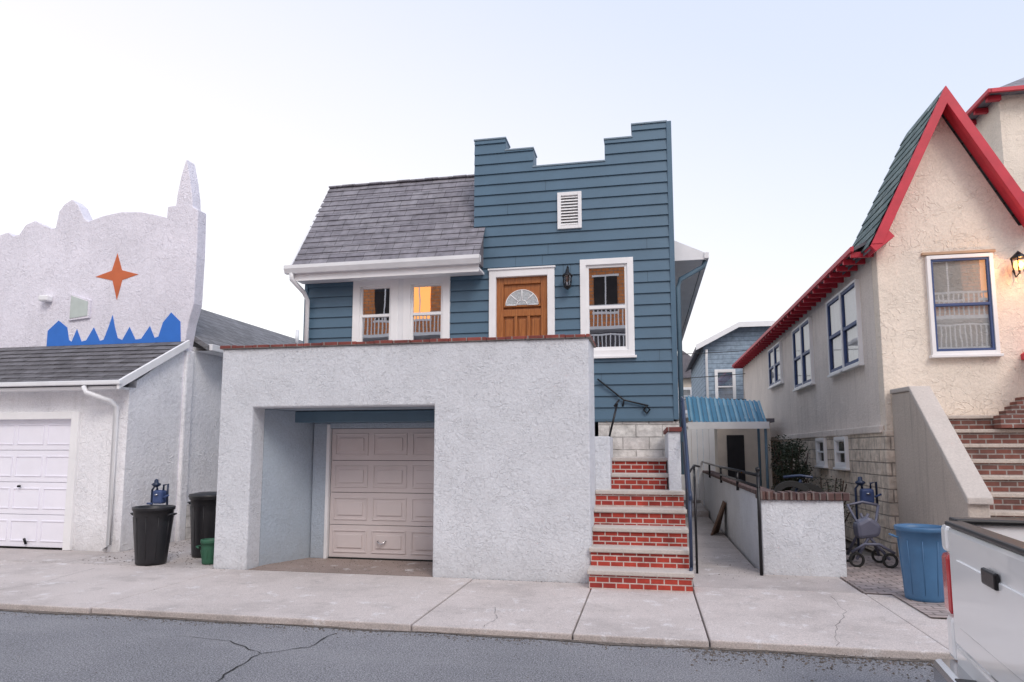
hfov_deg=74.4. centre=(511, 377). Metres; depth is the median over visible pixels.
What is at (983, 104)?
tower roof
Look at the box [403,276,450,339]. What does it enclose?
twin window frame
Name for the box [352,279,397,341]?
twin window frame
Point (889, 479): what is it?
front foundation
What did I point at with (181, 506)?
side pilaster
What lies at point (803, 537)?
wall
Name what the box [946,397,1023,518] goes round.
brick entry steps
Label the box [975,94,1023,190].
tower wall
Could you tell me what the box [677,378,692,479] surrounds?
walls
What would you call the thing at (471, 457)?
stucco garage
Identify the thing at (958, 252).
window head
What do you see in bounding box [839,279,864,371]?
side window frame
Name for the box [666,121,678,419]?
corner post
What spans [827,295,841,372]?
side window sash
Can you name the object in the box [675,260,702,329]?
side soffit
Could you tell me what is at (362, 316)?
twin window sash
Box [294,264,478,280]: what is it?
fascia
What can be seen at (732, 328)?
rake
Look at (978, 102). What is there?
tower fascia
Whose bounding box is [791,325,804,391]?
side window frame
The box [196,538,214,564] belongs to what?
green bin
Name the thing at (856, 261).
gable deck
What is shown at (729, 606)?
sidewalk
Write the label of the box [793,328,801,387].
side window sash
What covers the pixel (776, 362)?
side window sash
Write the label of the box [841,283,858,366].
side window sash
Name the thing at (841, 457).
basement window glass
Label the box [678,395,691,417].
balcony
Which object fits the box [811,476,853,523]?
dry shrub
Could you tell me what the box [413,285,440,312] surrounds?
twin window glass
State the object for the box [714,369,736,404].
window frame
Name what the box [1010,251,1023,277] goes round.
lit porch lantern
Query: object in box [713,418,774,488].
entry porch
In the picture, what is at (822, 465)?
basement window frame
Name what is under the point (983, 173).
gable deck
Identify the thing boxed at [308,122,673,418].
clapboards
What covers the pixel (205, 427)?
wall
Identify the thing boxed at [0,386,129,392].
garage soffit
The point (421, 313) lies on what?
twin window sash
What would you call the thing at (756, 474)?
path railing
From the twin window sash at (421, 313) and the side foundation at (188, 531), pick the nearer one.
the twin window sash at (421, 313)
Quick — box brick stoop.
[587,427,694,592]
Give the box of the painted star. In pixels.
[96,253,137,298]
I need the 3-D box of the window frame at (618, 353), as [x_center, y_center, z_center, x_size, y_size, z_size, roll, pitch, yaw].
[1.571,-1.145,11.161,0.940,1.680,0.100,-1,-6,11]
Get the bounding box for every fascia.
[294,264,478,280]
[966,85,1023,115]
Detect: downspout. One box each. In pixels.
[81,385,118,551]
[289,273,309,342]
[676,260,707,474]
[705,349,709,462]
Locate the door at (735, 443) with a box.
[727,435,745,480]
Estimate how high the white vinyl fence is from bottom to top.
2.020 m
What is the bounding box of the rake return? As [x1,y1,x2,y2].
[864,231,893,256]
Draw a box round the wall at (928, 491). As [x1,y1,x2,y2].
[891,392,989,551]
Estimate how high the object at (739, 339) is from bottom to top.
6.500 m
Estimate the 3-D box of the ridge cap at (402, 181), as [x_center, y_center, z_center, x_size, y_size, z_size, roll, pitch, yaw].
[-1.966,-3.822,13.164,3.415,0.041,0.140,-1,-6,11]
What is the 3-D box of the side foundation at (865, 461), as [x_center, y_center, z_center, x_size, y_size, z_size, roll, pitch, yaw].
[7.332,2.594,17.735,0.240,1.930,15.000,-1,-6,11]
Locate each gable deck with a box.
[842,98,938,274]
[941,113,1020,225]
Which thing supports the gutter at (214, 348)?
attached to the roof at (215, 329)
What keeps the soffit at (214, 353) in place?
attached to the roof at (215, 329)
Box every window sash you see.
[359,285,390,341]
[410,283,442,339]
[586,264,628,349]
[717,371,733,401]
[768,349,773,385]
[774,344,779,382]
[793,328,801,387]
[801,320,810,383]
[817,441,823,462]
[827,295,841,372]
[835,440,844,464]
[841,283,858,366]
[930,257,995,351]
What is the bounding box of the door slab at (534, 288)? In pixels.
[504,283,540,336]
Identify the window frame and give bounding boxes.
[68,293,91,320]
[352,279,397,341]
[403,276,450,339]
[580,257,636,358]
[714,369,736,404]
[768,347,774,388]
[773,341,783,386]
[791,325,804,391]
[800,317,814,387]
[815,438,827,467]
[825,292,845,377]
[833,436,849,469]
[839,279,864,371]
[925,253,1003,357]
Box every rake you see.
[116,340,189,388]
[674,241,705,260]
[696,321,775,349]
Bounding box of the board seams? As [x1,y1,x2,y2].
[507,182,659,383]
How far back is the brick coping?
8.73 m
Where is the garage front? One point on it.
(92, 497)
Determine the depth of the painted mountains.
12.54 m
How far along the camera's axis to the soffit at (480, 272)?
11.82 m
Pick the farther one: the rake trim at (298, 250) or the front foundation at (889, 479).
the rake trim at (298, 250)
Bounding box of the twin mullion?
[397,279,403,339]
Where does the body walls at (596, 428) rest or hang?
on the sidewalk
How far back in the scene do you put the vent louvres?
11.46 m
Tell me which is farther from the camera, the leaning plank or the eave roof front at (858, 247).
the leaning plank
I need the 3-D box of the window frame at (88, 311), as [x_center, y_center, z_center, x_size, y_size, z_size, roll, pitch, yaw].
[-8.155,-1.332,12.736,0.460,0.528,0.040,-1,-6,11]
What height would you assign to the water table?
0.120 m
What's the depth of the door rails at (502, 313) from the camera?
11.50 m
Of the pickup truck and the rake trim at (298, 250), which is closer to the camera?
the pickup truck
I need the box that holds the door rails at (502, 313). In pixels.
[497,276,547,336]
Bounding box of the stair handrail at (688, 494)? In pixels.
[597,379,692,570]
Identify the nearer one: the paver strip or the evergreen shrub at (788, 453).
the paver strip
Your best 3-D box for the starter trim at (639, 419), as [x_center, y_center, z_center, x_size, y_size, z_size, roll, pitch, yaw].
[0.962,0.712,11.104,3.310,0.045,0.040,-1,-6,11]
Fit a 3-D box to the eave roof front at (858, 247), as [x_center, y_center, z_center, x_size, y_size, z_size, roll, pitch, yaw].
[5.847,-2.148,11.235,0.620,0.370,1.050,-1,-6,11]
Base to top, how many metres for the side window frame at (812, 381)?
1.490 m
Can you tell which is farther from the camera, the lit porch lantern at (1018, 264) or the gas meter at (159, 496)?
the gas meter at (159, 496)
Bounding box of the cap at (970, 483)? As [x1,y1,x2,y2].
[890,386,993,504]
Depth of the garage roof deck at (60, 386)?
10.96 m
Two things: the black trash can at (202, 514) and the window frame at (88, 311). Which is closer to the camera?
the black trash can at (202, 514)
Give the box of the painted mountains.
[47,313,180,345]
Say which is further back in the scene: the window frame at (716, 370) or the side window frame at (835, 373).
the window frame at (716, 370)
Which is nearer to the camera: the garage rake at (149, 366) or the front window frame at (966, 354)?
the front window frame at (966, 354)
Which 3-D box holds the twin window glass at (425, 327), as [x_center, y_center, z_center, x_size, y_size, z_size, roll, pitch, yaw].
[-1.484,-0.853,11.793,0.550,0.515,0.001,-1,-6,11]
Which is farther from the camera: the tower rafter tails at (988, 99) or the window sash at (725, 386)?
the window sash at (725, 386)
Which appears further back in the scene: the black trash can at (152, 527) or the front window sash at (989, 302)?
the front window sash at (989, 302)
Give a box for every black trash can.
[130,505,176,565]
[187,491,216,557]
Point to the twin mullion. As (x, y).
(400, 311)
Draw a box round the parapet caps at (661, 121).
[474,120,666,166]
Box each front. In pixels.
[0,388,135,551]
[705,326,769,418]
[839,240,867,265]
[871,116,1023,429]
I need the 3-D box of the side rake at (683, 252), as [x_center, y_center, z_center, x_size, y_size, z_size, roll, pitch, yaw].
[2.983,-2.141,11.343,0.520,0.360,0.040,-1,-6,11]
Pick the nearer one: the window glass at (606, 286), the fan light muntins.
the window glass at (606, 286)
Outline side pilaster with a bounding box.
[175,350,193,540]
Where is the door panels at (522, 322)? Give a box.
[505,319,539,336]
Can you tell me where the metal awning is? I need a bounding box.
[686,396,769,488]
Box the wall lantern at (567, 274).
[562,265,572,289]
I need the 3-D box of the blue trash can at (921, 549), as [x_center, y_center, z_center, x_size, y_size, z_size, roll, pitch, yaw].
[4.421,1.996,7.256,0.513,0.780,0.539,4,-8,-36]
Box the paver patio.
[841,555,903,594]
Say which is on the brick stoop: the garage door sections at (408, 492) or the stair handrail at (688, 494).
the stair handrail at (688, 494)
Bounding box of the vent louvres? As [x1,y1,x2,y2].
[561,196,577,224]
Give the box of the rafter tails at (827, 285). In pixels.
[733,252,873,368]
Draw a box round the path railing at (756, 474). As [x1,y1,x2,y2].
[702,461,762,575]
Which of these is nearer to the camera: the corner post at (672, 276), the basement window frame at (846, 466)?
the corner post at (672, 276)
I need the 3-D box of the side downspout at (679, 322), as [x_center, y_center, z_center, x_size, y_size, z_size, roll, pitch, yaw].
[3.017,-0.195,11.179,0.546,3.575,0.119,0,-6,-1]
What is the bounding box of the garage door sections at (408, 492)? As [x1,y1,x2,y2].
[329,428,433,559]
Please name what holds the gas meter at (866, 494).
on the paver patio
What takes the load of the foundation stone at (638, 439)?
on the sidewalk
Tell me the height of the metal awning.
2.861 m
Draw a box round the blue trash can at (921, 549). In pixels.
[888,523,946,602]
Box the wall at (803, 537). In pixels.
[703,473,846,578]
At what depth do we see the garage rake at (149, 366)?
11.32 m
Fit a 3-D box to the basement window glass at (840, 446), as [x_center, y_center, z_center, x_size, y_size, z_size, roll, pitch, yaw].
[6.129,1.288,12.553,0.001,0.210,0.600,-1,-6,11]
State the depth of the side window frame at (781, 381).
18.11 m
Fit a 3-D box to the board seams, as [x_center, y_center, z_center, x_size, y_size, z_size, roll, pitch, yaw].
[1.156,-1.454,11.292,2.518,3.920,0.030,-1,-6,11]
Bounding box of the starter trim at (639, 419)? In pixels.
[595,418,673,421]
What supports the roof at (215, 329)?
attached to the star wall at (77, 249)
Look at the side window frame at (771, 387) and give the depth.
19.58 m
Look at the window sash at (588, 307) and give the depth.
11.18 m
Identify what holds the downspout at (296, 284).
attached to the fascia at (391, 272)
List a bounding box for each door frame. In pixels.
[0,411,80,549]
[488,265,555,336]
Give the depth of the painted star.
12.66 m
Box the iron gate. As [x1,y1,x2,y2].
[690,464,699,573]
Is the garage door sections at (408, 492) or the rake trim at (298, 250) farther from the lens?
the rake trim at (298, 250)
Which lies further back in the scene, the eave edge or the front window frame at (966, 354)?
the eave edge
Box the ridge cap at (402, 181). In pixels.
[329,174,474,188]
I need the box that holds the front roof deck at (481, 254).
[333,190,483,267]
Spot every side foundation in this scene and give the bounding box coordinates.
[185,504,190,538]
[771,433,886,555]
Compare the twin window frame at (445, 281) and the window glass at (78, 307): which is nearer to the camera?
the twin window frame at (445, 281)
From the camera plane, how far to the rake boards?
10.33 m
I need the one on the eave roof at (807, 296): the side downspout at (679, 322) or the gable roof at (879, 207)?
the gable roof at (879, 207)
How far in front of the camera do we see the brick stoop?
8.55 m
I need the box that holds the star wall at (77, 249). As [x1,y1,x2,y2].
[0,160,205,540]
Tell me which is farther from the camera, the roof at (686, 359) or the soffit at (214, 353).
the roof at (686, 359)
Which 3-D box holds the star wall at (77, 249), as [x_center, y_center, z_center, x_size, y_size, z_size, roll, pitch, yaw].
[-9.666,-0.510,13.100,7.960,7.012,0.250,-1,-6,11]
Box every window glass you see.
[69,296,87,318]
[362,317,388,341]
[363,288,389,314]
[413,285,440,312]
[413,315,440,339]
[589,267,624,305]
[589,308,625,346]
[818,442,822,450]
[819,453,823,460]
[837,442,843,450]
[838,453,844,461]
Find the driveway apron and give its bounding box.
[248,557,432,576]
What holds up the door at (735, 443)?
in the entry porch
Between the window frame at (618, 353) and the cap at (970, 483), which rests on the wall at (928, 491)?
the cap at (970, 483)
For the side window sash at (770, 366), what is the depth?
19.73 m
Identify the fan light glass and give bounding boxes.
[506,290,537,304]
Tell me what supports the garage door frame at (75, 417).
attached to the garage front
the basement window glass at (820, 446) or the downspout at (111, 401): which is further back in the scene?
the basement window glass at (820, 446)
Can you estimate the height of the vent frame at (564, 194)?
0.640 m
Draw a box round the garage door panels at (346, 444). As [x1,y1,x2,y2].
[332,433,433,554]
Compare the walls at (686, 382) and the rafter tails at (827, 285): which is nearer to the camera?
the rafter tails at (827, 285)
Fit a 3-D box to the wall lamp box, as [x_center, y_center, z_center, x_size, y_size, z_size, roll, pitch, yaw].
[-8.881,-1.497,12.843,0.200,0.120,0.150,-1,-6,11]
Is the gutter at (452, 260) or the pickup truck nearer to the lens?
the pickup truck
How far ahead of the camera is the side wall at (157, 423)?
11.50 m
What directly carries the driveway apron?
on the ground
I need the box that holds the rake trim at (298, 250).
[290,188,329,264]
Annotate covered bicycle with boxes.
[773,474,823,491]
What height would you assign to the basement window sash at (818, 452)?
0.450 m
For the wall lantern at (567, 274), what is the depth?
11.20 m
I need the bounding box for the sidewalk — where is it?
[0,500,954,659]
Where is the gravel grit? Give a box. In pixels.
[0,543,933,681]
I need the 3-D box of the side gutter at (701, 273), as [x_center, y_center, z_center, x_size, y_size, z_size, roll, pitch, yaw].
[4.300,-1.470,16.514,0.080,0.110,10.820,-1,-6,11]
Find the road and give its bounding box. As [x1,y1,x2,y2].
[0,609,956,681]
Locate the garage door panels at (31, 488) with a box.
[0,424,70,541]
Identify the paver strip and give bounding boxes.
[892,594,949,617]
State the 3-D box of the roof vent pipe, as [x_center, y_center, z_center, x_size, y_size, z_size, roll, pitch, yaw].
[-6.044,-1.105,18.974,0.092,0.450,0.092,1,-6,-11]
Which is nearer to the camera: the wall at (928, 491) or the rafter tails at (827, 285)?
the wall at (928, 491)
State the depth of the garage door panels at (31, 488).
11.14 m
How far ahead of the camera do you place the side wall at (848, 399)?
13.82 m
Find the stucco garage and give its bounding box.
[213,334,595,583]
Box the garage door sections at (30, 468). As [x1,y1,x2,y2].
[0,419,70,547]
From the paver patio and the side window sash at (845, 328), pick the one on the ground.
the paver patio
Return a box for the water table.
[771,425,883,440]
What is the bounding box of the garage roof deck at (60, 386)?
[0,344,179,387]
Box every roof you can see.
[0,341,184,381]
[193,309,302,349]
[293,177,484,264]
[677,351,690,377]
[685,326,770,371]
[742,264,842,358]
[840,91,941,272]
[968,78,1023,119]
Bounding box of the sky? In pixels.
[0,0,1023,355]
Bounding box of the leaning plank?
[711,501,725,534]
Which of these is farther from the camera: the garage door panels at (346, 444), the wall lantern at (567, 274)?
the wall lantern at (567, 274)
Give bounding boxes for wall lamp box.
[38,295,52,301]
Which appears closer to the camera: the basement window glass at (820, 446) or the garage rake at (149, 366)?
the garage rake at (149, 366)
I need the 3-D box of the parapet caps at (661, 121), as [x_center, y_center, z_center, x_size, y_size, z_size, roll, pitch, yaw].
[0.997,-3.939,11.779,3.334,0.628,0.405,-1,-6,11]
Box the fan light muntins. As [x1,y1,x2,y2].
[505,289,538,305]
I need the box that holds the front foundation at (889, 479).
[880,430,898,556]
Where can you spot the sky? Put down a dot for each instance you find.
(789, 119)
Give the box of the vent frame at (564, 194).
[557,191,581,229]
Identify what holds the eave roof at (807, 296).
attached to the far roof
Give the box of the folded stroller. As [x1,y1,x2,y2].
[846,501,898,567]
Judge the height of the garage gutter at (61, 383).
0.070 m
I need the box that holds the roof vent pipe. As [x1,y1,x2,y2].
[295,330,298,343]
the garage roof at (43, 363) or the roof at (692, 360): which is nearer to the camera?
the garage roof at (43, 363)
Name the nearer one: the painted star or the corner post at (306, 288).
the corner post at (306, 288)
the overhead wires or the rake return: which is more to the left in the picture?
the overhead wires
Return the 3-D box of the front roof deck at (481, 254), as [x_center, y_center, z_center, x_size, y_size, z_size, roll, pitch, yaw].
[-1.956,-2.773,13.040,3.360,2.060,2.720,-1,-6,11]
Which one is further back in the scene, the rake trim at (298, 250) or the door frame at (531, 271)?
the rake trim at (298, 250)
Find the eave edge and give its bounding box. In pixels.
[732,246,853,366]
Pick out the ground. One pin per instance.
(866, 552)
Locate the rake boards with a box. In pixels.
[871,86,1023,243]
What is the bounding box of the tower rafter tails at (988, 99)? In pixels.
[971,95,1001,124]
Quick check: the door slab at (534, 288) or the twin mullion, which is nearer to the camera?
the door slab at (534, 288)
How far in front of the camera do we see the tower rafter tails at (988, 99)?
13.44 m
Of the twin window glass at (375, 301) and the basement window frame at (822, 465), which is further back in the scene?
the basement window frame at (822, 465)
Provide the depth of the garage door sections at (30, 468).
11.14 m
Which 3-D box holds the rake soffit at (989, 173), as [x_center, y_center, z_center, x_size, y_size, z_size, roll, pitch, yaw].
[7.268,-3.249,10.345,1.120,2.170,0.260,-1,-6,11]
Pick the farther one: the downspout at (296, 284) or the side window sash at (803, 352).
the side window sash at (803, 352)
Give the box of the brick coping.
[703,470,849,500]
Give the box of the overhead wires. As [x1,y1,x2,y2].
[677,350,746,399]
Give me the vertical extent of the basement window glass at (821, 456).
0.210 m
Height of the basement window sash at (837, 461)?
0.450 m
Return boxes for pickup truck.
[933,517,1023,681]
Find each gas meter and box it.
[146,479,168,504]
[853,476,881,557]
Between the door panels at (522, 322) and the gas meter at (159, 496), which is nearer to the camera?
the gas meter at (159, 496)
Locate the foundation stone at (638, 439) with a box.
[598,421,678,456]
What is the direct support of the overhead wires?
attached to the side wall at (848, 399)
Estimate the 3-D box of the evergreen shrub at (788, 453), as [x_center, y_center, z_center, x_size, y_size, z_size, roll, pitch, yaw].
[6.007,2.193,14.534,0.953,1.955,1.763,-3,-7,24]
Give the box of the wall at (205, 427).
[187,347,222,503]
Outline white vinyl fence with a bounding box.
[681,423,715,499]
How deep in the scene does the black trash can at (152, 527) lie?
9.37 m
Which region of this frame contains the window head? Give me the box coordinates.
[921,249,995,255]
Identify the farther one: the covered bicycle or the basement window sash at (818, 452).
the basement window sash at (818, 452)
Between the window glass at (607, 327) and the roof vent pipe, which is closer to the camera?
the window glass at (607, 327)
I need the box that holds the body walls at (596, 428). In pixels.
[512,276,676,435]
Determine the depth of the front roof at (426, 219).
12.29 m
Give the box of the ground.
[0,480,881,567]
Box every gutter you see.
[0,380,121,386]
[208,344,222,353]
[284,254,480,274]
[682,252,708,340]
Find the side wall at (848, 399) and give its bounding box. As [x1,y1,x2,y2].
[743,257,880,436]
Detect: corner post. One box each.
[303,284,308,343]
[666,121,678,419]
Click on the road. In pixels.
(49, 646)
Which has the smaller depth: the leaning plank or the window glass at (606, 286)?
the window glass at (606, 286)
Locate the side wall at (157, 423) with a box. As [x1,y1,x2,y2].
[127,351,183,550]
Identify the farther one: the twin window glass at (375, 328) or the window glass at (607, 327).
the twin window glass at (375, 328)
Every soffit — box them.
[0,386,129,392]
[197,351,222,356]
[297,267,483,283]
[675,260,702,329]
[943,107,1023,227]
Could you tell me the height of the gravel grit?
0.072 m
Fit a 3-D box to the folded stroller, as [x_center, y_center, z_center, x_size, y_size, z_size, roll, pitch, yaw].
[4.970,2.180,9.434,0.620,0.880,0.540,-1,-6,11]
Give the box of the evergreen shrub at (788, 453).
[768,435,813,491]
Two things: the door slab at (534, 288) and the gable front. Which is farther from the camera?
the door slab at (534, 288)

